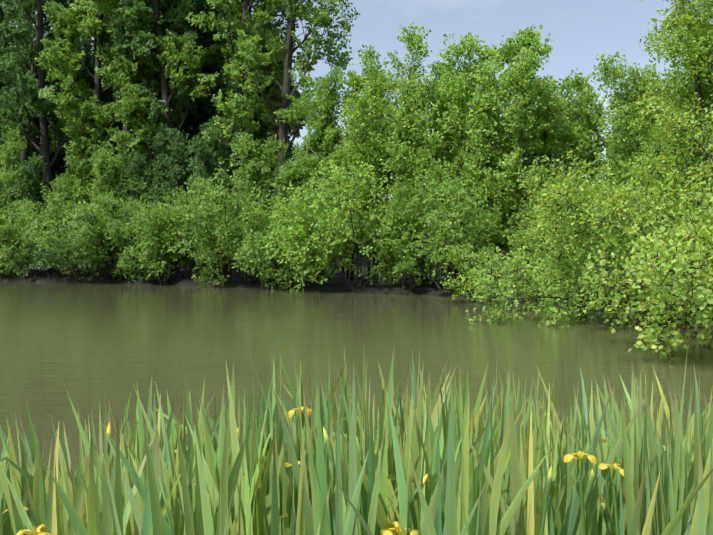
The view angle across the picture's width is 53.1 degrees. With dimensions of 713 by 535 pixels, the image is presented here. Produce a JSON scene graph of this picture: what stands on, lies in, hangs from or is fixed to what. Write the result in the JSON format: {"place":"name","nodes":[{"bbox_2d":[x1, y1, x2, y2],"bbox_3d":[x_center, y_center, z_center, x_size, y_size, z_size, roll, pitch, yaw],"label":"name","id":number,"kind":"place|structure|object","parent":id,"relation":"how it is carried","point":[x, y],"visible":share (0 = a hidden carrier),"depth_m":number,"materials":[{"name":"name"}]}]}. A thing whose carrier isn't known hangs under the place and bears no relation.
{"place":"outdoors","nodes":[
{"label":"outdoors","id":0,"kind":"place"},
{"bbox_2d":[16,524,50,534],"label":"iris flower","id":1,"kind":"object","parent":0,"point":[40,530],"visible":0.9,"depth_m":1.42,"materials":[{"name":"yellow plant"}]},
{"bbox_2d":[228,428,238,525],"bbox_3d":[-0.313,0.941,1.789,0.047,1.095,0.045,0,1,2],"label":"iris bud","id":2,"kind":"object","parent":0,"point":[230,449],"visible":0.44,"depth_m":1.76,"materials":[{"name":"green plant"}]},
{"bbox_2d":[288,407,312,493],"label":"iris flower","id":3,"kind":"object","parent":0,"point":[290,413],"visible":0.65,"depth_m":1.95,"materials":[{"name":"yellow plant"}]},
{"bbox_2d":[0,281,712,499],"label":"pond water","id":4,"kind":"structure","parent":0,"point":[90,345],"depth_m":10.67,"materials":[{"name":"liquid"}]},
{"bbox_2d":[0,435,58,534],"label":"iris leaves","id":5,"kind":"object","parent":4,"relation":"in","point":[6,526],"visible":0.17,"depth_m":2.06,"materials":[{"name":"green plant"}]},
{"bbox_2d":[0,390,216,534],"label":"iris leaves","id":6,"kind":"object","parent":4,"relation":"in","point":[40,496],"visible":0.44,"depth_m":1.90,"materials":[{"name":"green plant"}]},
{"bbox_2d":[106,422,110,456],"bbox_3d":[-0.623,0.932,1.752,0.067,1.115,0.017,1,2,37],"label":"iris bud","id":7,"kind":"object","parent":4,"relation":"on","point":[109,433],"visible":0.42,"depth_m":1.72,"materials":[{"name":"yellow plant"}]},
{"bbox_2d":[0,376,281,534],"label":"iris leaves","id":8,"kind":"object","parent":4,"relation":"in","point":[95,504],"visible":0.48,"depth_m":1.67,"materials":[{"name":"green plant"}]},
{"bbox_2d":[47,355,494,534],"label":"iris leaves","id":9,"kind":"object","parent":4,"relation":"in","point":[254,518],"visible":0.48,"depth_m":1.66,"materials":[{"name":"green plant"}]},
{"bbox_2d":[285,461,299,527],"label":"iris flower","id":10,"kind":"object","parent":4,"relation":"on","point":[295,489],"visible":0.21,"depth_m":1.81,"materials":[{"name":"green plant"}]},
{"bbox_2d":[106,339,550,534],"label":"iris leaves","id":11,"kind":"object","parent":4,"relation":"in","point":[346,476],"visible":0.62,"depth_m":1.62,"materials":[{"name":"green plant"}]},
{"bbox_2d":[323,426,334,499],"bbox_3d":[-0.058,0.937,1.715,0.034,1.106,0.050,0,1,-15],"label":"iris bud","id":12,"kind":"object","parent":4,"relation":"on","point":[328,445],"visible":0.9,"depth_m":1.70,"materials":[{"name":"green plant"}]},
{"bbox_2d":[271,366,712,534],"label":"iris leaves","id":13,"kind":"object","parent":4,"relation":"in","point":[451,519],"visible":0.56,"depth_m":1.58,"materials":[{"name":"green plant"}]},
{"bbox_2d":[332,365,712,534],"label":"iris leaves","id":14,"kind":"object","parent":4,"relation":"in","point":[605,448],"visible":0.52,"depth_m":1.84,"materials":[{"name":"green plant"}]},
{"bbox_2d":[463,348,712,534],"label":"iris leaves","id":15,"kind":"object","parent":4,"relation":"on","point":[672,483],"visible":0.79,"depth_m":1.77,"materials":[{"name":"green plant"}]},
{"bbox_2d":[0,212,712,324],"bbox_3d":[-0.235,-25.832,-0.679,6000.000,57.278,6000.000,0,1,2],"label":"terrain","id":16,"kind":"structure","parent":0,"point":[337,283],"depth_m":30.27,"materials":[{"name":"soil"}]},
{"bbox_2d":[0,39,20,167],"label":"tree","id":17,"kind":"object","parent":16,"relation":"on","point":[3,84],"visible":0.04,"depth_m":46.02,"materials":[{"name":"green plant"}]},
{"bbox_2d":[0,126,34,273],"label":"tree","id":18,"kind":"object","parent":16,"relation":"on","point":[9,161],"visible":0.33,"depth_m":38.36,"materials":[{"name":"green plant"}]},
{"bbox_2d":[0,183,34,274],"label":"shrub","id":19,"kind":"object","parent":16,"relation":"on","point":[7,202],"visible":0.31,"depth_m":36.65,"materials":[{"name":"green plant"}]},
{"bbox_2d":[0,218,42,276],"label":"shrub","id":20,"kind":"object","parent":16,"relation":"on","point":[7,269],"visible":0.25,"depth_m":36.38,"materials":[{"name":"green plant"}]},
{"bbox_2d":[0,152,47,273],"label":"tree","id":21,"kind":"object","parent":16,"relation":"on","point":[27,184],"visible":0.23,"depth_m":37.84,"materials":[{"name":"green plant"}]},
{"bbox_2d":[0,48,70,266],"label":"tree","id":22,"kind":"object","parent":16,"relation":"on","point":[37,123],"visible":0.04,"depth_m":44.21,"materials":[{"name":"green plant"}]},
{"bbox_2d":[0,186,73,276],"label":"shrub","id":23,"kind":"object","parent":16,"relation":"on","point":[21,219],"visible":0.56,"depth_m":35.21,"materials":[{"name":"green plant"}]},
{"bbox_2d":[0,0,91,269],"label":"tall tree","id":24,"kind":"object","parent":16,"relation":"on","point":[30,149],"visible":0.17,"depth_m":42.38,"materials":[{"name":"green plant"}]},
{"bbox_2d":[0,0,96,168],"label":"tree","id":25,"kind":"object","parent":16,"relation":"on","point":[1,11],"depth_m":53.48,"materials":[{"name":"green plant"}]},
{"bbox_2d":[0,0,97,271],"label":"tall tree","id":26,"kind":"object","parent":16,"relation":"on","point":[42,106],"visible":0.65,"depth_m":39.93,"materials":[{"name":"green plant"}]},
{"bbox_2d":[37,74,73,209],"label":"tree","id":27,"kind":"object","parent":16,"relation":"on","point":[60,163],"depth_m":45.62,"materials":[{"name":"green plant"}]},
{"bbox_2d":[11,200,106,277],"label":"shrub","id":28,"kind":"object","parent":16,"relation":"on","point":[51,256],"visible":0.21,"depth_m":34.81,"materials":[{"name":"green plant"}]},
{"bbox_2d":[47,162,84,271],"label":"tree","id":29,"kind":"object","parent":16,"relation":"on","point":[69,179],"visible":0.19,"depth_m":39.38,"materials":[{"name":"green plant"}]},
{"bbox_2d":[46,1,114,67],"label":"tree","id":30,"kind":"object","parent":16,"relation":"on","point":[90,40],"depth_m":53.29,"materials":[{"name":"green plant"}]},
{"bbox_2d":[15,177,147,281],"bbox_3d":[-13.329,-1.738,35.101,7.131,5.373,6.906,-1,2,-39],"label":"shrub","id":31,"kind":"object","parent":16,"relation":"on","point":[50,201],"visible":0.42,"depth_m":33.47,"materials":[{"name":"green plant"}]},
{"bbox_2d":[62,121,106,272],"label":"tree","id":32,"kind":"object","parent":16,"relation":"on","point":[81,184],"visible":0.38,"depth_m":38.56,"materials":[{"name":"green plant"}]},
{"bbox_2d":[61,47,110,200],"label":"tree","id":33,"kind":"object","parent":16,"relation":"on","point":[91,66],"visible":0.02,"depth_m":44.23,"materials":[{"name":"green plant"}]},
{"bbox_2d":[34,0,147,272],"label":"tall tree","id":34,"kind":"object","parent":16,"relation":"on","point":[72,98],"visible":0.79,"depth_m":38.59,"materials":[{"name":"green plant"}]},
{"bbox_2d":[58,1,123,126],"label":"tall tree","id":35,"kind":"object","parent":16,"relation":"on","point":[109,99],"visible":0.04,"depth_m":43.52,"materials":[{"name":"green plant"}]},
{"bbox_2d":[70,13,114,62],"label":"tree","id":36,"kind":"object","parent":16,"relation":"on","point":[105,38],"visible":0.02,"depth_m":52.25,"materials":[{"name":"green plant"}]},
{"bbox_2d":[61,176,159,282],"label":"shrub","id":37,"kind":"object","parent":16,"relation":"on","point":[83,212],"visible":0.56,"depth_m":32.85,"materials":[{"name":"green plant"}]},
{"bbox_2d":[54,195,175,280],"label":"shrub","id":38,"kind":"object","parent":16,"relation":"on","point":[110,243],"visible":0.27,"depth_m":32.86,"materials":[{"name":"green plant"}]},
{"bbox_2d":[85,129,148,274],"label":"tree","id":39,"kind":"object","parent":16,"relation":"on","point":[103,163],"visible":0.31,"depth_m":36.35,"materials":[{"name":"green plant"}]},
{"bbox_2d":[87,62,148,207],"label":"tree","id":40,"kind":"object","parent":16,"relation":"on","point":[115,124],"depth_m":43.05,"materials":[{"name":"green plant"}]},
{"bbox_2d":[69,0,184,272],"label":"tall tree","id":41,"kind":"object","parent":16,"relation":"on","point":[140,133],"visible":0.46,"depth_m":36.54,"materials":[{"name":"green plant"}]},
{"bbox_2d":[107,151,152,273],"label":"tree","id":42,"kind":"object","parent":16,"relation":"on","point":[134,166],"visible":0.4,"depth_m":36.21,"materials":[{"name":"green plant"}]},
{"bbox_2d":[96,0,217,274],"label":"tall tree","id":43,"kind":"object","parent":16,"relation":"on","point":[134,13],"visible":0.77,"depth_m":36.34,"materials":[{"name":"green plant"}]},
{"bbox_2d":[109,49,207,204],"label":"tree","id":44,"kind":"object","parent":16,"relation":"on","point":[148,158],"visible":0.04,"depth_m":40.95,"materials":[{"name":"green plant"}]},
{"bbox_2d":[103,185,221,283],"bbox_3d":[-8.871,-1.411,32.385,5.830,4.909,4.285,1,2,34],"label":"shrub","id":45,"kind":"object","parent":16,"relation":"on","point":[137,240],"visible":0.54,"depth_m":31.68,"materials":[{"name":"green plant"}]},
{"bbox_2d":[140,122,192,274],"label":"tree","id":46,"kind":"object","parent":16,"relation":"on","point":[169,175],"visible":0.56,"depth_m":35.29,"materials":[{"name":"green plant"}]},
{"bbox_2d":[106,0,226,272],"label":"tall tree","id":47,"kind":"object","parent":16,"relation":"on","point":[178,19],"visible":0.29,"depth_m":36.94,"materials":[{"name":"green plant"}]},
{"bbox_2d":[109,2,224,265],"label":"tall tree","id":48,"kind":"object","parent":16,"relation":"on","point":[212,9],"depth_m":45.02,"materials":[{"name":"green plant"}]},
{"bbox_2d":[128,179,227,279],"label":"shrub","id":49,"kind":"object","parent":16,"relation":"on","point":[153,210],"visible":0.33,"depth_m":31.60,"materials":[{"name":"green plant"}]},
{"bbox_2d":[144,16,228,268],"bbox_3d":[-9.623,-7.001,40.878,5.904,14.607,5.629,0,1,2],"label":"tree","id":50,"kind":"object","parent":16,"relation":"on","point":[201,35],"visible":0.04,"depth_m":39.88,"materials":[{"name":"green plant"}]},
{"bbox_2d":[184,152,217,273],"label":"tree","id":51,"kind":"object","parent":16,"relation":"on","point":[194,160],"depth_m":35.11,"materials":[{"name":"green plant"}]},
{"bbox_2d":[158,0,261,98],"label":"tree","id":52,"kind":"object","parent":16,"relation":"on","point":[204,7],"depth_m":45.08,"materials":[{"name":"green plant"}]},
{"bbox_2d":[185,119,237,275],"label":"tree","id":53,"kind":"object","parent":16,"relation":"on","point":[210,158],"visible":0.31,"depth_m":33.71,"materials":[{"name":"green plant"}]},
{"bbox_2d":[184,84,258,211],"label":"tree","id":54,"kind":"object","parent":16,"relation":"on","point":[213,108],"depth_m":39.15,"materials":[{"name":"green plant"}]},
{"bbox_2d":[155,0,296,274],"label":"tall tree","id":55,"kind":"object","parent":16,"relation":"on","point":[235,113],"visible":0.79,"depth_m":34.84,"materials":[{"name":"green plant"}]},
{"bbox_2d":[168,161,286,282],"bbox_3d":[-5.441,-1.736,30.470,6.405,5.213,7.344,0,1,2],"label":"shrub","id":56,"kind":"object","parent":16,"relation":"on","point":[201,211],"visible":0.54,"depth_m":29.06,"materials":[{"name":"green plant"}]},
{"bbox_2d":[187,184,294,286],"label":"shrub","id":57,"kind":"object","parent":16,"relation":"on","point":[234,224],"visible":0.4,"depth_m":29.31,"materials":[{"name":"green plant"}]},
{"bbox_2d":[176,0,318,267],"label":"tall tree","id":58,"kind":"object","parent":16,"relation":"on","point":[206,44],"visible":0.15,"depth_m":39.39,"materials":[{"name":"green plant"}]},
{"bbox_2d":[194,0,313,120],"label":"tall tree","id":59,"kind":"object","parent":16,"relation":"on","point":[271,26],"visible":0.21,"depth_m":38.81,"materials":[{"name":"green plant"}]},
{"bbox_2d":[229,128,287,277],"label":"tree","id":60,"kind":"object","parent":16,"relation":"on","point":[255,170],"visible":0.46,"depth_m":31.27,"materials":[{"name":"green plant"}]},
{"bbox_2d":[220,28,305,196],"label":"tree","id":61,"kind":"object","parent":16,"relation":"on","point":[226,90],"visible":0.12,"depth_m":37.45,"materials":[{"name":"green plant"}]},
{"bbox_2d":[1,421,573,531],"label":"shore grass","id":62,"kind":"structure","parent":16,"relation":"on","point":[63,526],"depth_m":2.27,"materials":[{"name":"green plant"}]},
{"bbox_2d":[224,0,360,275],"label":"tall tree","id":63,"kind":"object","parent":16,"relation":"on","point":[283,115],"visible":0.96,"depth_m":34.27,"materials":[{"name":"green plant"}]},
{"bbox_2d":[271,140,318,278],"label":"tree","id":64,"kind":"object","parent":16,"relation":"on","point":[289,174],"visible":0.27,"depth_m":30.25,"materials":[{"name":"green plant"}]},
{"bbox_2d":[231,179,362,288],"bbox_3d":[-2.728,-1.286,28.390,4.971,4.659,5.462,1,2,43],"label":"shrub","id":65,"kind":"object","parent":16,"relation":"on","point":[256,236],"visible":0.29,"depth_m":27.14,"materials":[{"name":"green plant"}]},
{"bbox_2d":[242,184,389,290],"bbox_3d":[-1.147,-0.976,28.308,6.258,4.732,5.417,-1,2,-31],"label":"shrub","id":66,"kind":"object","parent":16,"relation":"on","point":[304,241],"visible":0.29,"depth_m":26.82,"materials":[{"name":"green plant"}]},
{"bbox_2d":[292,66,348,279],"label":"tree","id":67,"kind":"object","parent":16,"relation":"on","point":[324,106],"visible":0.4,"depth_m":29.38,"materials":[{"name":"green plant"}]},
{"bbox_2d":[316,66,397,281],"bbox_3d":[-0.070,-3.681,29.009,3.552,9.052,2.851,0,1,2],"label":"tree","id":68,"kind":"object","parent":16,"relation":"on","point":[341,159],"visible":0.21,"depth_m":28.82,"materials":[{"name":"green plant"}]},
{"bbox_2d":[350,69,403,278],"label":"tree","id":69,"kind":"object","parent":16,"relation":"on","point":[385,185],"visible":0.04,"depth_m":30.34,"materials":[{"name":"green plant"}]},
{"bbox_2d":[260,160,494,290],"bbox_3d":[0.580,-1.394,26.441,7.483,4.762,6.594,-1,2,-35],"label":"shrub","id":70,"kind":"object","parent":16,"relation":"on","point":[334,220],"visible":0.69,"depth_m":25.34,"materials":[{"name":"green plant"}]},
{"bbox_2d":[338,22,432,282],"bbox_3d":[1.169,-4.290,27.671,3.625,10.293,3.188,0,1,17],"label":"tree","id":71,"kind":"object","parent":16,"relation":"on","point":[365,124],"visible":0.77,"depth_m":27.22,"materials":[{"name":"green plant"}]},
{"bbox_2d":[388,72,427,276],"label":"tree","id":72,"kind":"object","parent":16,"relation":"on","point":[404,91],"depth_m":30.95,"materials":[{"name":"green plant"}]},
{"bbox_2d":[354,183,475,290],"bbox_3d":[2.017,-0.985,25.182,4.302,4.139,3.652,0,1,2],"label":"shrub","id":73,"kind":"object","parent":16,"relation":"on","point":[395,210],"visible":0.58,"depth_m":25.07,"materials":[{"name":"green plant"}]},
{"bbox_2d":[386,62,462,281],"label":"tree","id":74,"kind":"object","parent":16,"relation":"on","point":[418,145],"visible":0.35,"depth_m":27.10,"materials":[{"name":"green plant"}]},
{"bbox_2d":[403,32,486,280],"bbox_3d":[3.296,-3.882,27.200,3.122,9.371,3.927,0,1,2],"label":"tree","id":75,"kind":"object","parent":16,"relation":"on","point":[460,88],"visible":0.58,"depth_m":26.24,"materials":[{"name":"green plant"}]},
{"bbox_2d":[362,167,552,290],"bbox_3d":[3.858,-1.193,24.937,6.111,4.480,5.788,-1,1,-27],"label":"shrub","id":76,"kind":"object","parent":16,"relation":"on","point":[486,227],"visible":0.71,"depth_m":23.80,"materials":[{"name":"green plant"}]},
{"bbox_2d":[426,63,505,278],"bbox_3d":[4.302,-3.914,29.554,2.574,9.268,3.335,-1,2,-38],"label":"tree","id":77,"kind":"object","parent":16,"relation":"on","point":[459,156],"depth_m":29.57,"materials":[{"name":"green plant"}]},
{"bbox_2d":[450,44,518,283],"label":"tree","id":78,"kind":"object","parent":16,"relation":"on","point":[487,129],"visible":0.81,"depth_m":25.31,"materials":[{"name":"green plant"}]},
{"bbox_2d":[489,23,554,283],"bbox_3d":[5.727,-3.863,24.987,2.459,9.482,3.994,0,1,2],"label":"tree","id":79,"kind":"object","parent":16,"relation":"on","point":[522,73],"visible":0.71,"depth_m":24.73,"materials":[{"name":"green plant"}]},
{"bbox_2d":[491,74,563,278],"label":"tree","id":80,"kind":"object","parent":16,"relation":"on","point":[555,87],"depth_m":28.55,"materials":[{"name":"green plant"}]},
{"bbox_2d":[528,97,571,268],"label":"tree","id":81,"kind":"object","parent":16,"relation":"on","point":[545,156],"depth_m":30.74,"materials":[{"name":"green plant"}]},
{"bbox_2d":[517,68,604,283],"bbox_3d":[7.086,-3.163,25.474,3.597,7.993,2.485,-1,2,-31],"label":"tree","id":82,"kind":"object","parent":16,"relation":"on","point":[549,97],"visible":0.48,"depth_m":25.15,"materials":[{"name":"green plant"}]},
{"bbox_2d":[426,155,711,314],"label":"arch tree","id":83,"kind":"object","parent":16,"relation":"on","point":[528,291],"visible":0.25,"depth_m":19.89,"materials":[{"name":"green plant"}]},
{"bbox_2d":[553,94,612,261],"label":"tree","id":84,"kind":"object","parent":16,"relation":"on","point":[597,109],"visible":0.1,"depth_m":25.76,"materials":[{"name":"green plant"}]},
{"bbox_2d":[457,163,709,326],"bbox_3d":[6.251,-0.692,16.433,8.192,5.853,6.990,0,1,2],"label":"arch tree","id":85,"kind":"object","parent":16,"relation":"on","point":[616,242],"visible":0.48,"depth_m":14.70,"materials":[{"name":"green plant"}]},
{"bbox_2d":[517,148,712,329],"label":"arch tree","id":86,"kind":"object","parent":16,"relation":"on","point":[610,196],"visible":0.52,"depth_m":13.79,"materials":[{"name":"green plant"}]},
{"bbox_2d":[597,95,650,269],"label":"tree","id":87,"kind":"object","parent":16,"relation":"on","point":[618,178],"visible":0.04,"depth_m":28.02,"materials":[{"name":"green plant"}]},
{"bbox_2d":[581,13,712,293],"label":"tree","id":88,"kind":"object","parent":16,"relation":"on","point":[627,171],"visible":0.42,"depth_m":19.99,"materials":[{"name":"green plant"}]},
{"bbox_2d":[581,164,712,361],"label":"arch tree","id":89,"kind":"object","parent":16,"relation":"on","point":[679,263],"visible":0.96,"depth_m":9.63,"materials":[{"name":"green plant"}]},
{"bbox_2d":[633,51,703,275],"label":"tree","id":90,"kind":"object","parent":16,"relation":"on","point":[644,147],"visible":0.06,"depth_m":23.39,"materials":[{"name":"green plant"}]},
{"bbox_2d":[636,0,712,222],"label":"tree","id":91,"kind":"object","parent":16,"relation":"on","point":[693,113],"visible":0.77,"depth_m":16.50,"materials":[{"name":"green plant"}]},
{"bbox_2d":[638,0,712,186],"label":"tree","id":92,"kind":"object","parent":16,"relation":"on","point":[686,56],"visible":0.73,"depth_m":16.17,"materials":[{"name":"green plant"}]},
{"bbox_2d":[12,0,711,199],"label":"sky","id":93,"kind":"structure","parent":0,"point":[583,30],"materials":[{"name":"blue"}]},
{"bbox_2d":[380,521,418,534],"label":"iris flower","id":94,"kind":"object","parent":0,"point":[394,527],"visible":0.92,"depth_m":1.39,"materials":[{"name":"yellow plant"}]},
{"bbox_2d":[409,474,427,522],"bbox_3d":[0.132,0.966,1.533,0.044,1.057,0.066,0,1,2],"label":"iris bud","id":95,"kind":"object","parent":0,"point":[416,494],"visible":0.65,"depth_m":1.50,"materials":[{"name":"green plant"}]},
{"bbox_2d":[540,465,551,534],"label":"iris bud","id":96,"kind":"object","parent":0,"point":[548,485],"visible":1,"depth_m":1.49,"materials":[{"name":"plant"}]},
{"bbox_2d":[563,451,597,534],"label":"iris flower","id":97,"kind":"object","parent":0,"point":[579,456],"visible":1,"depth_m":1.63,"materials":[{"name":"plant"}]},
{"bbox_2d":[599,462,623,534],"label":"iris flower","id":98,"kind":"object","parent":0,"point":[605,512],"visible":0.9,"depth_m":1.68,"materials":[{"name":"plant"}]}
]}

